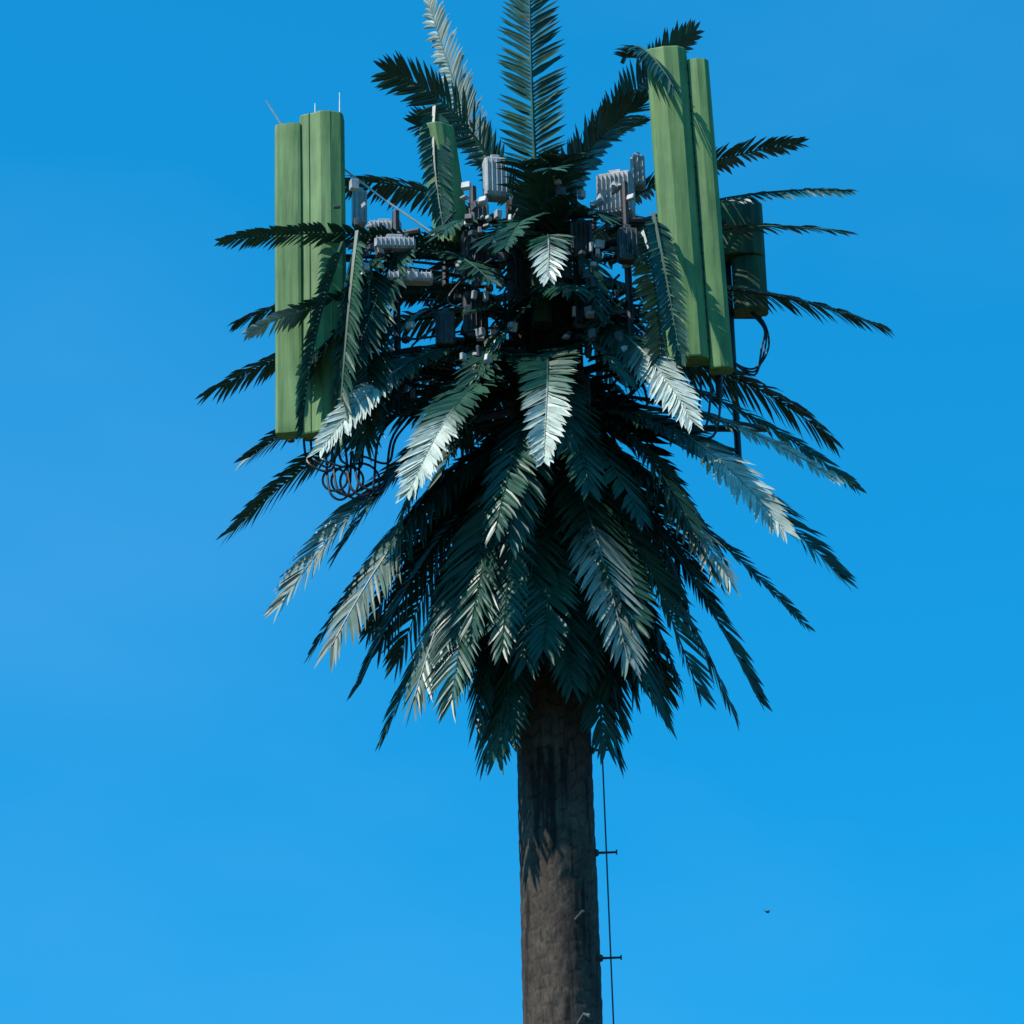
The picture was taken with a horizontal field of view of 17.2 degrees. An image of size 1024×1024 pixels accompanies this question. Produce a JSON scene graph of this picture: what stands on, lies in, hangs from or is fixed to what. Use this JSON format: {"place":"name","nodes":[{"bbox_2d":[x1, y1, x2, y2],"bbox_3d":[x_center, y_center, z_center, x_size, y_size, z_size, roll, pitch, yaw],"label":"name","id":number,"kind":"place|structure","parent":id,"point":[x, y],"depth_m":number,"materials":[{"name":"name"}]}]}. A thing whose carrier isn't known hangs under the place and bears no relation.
{"place":"outdoors","nodes":[
{"label":"outdoors","id":0,"kind":"place"},
{"bbox_2d":[0,0,1023,1023],"label":"sky","id":1,"kind":"structure","parent":0,"point":[200,823],"materials":[{"name":"blue"}]},
{"bbox_2d":[196,0,894,1023],"bbox_3d":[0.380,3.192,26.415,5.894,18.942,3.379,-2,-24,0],"label":"palm tree cell tower","id":2,"kind":"structure","parent":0,"point":[544,530],"depth_m":27.60,"materials":[{"name":"green plastic"}]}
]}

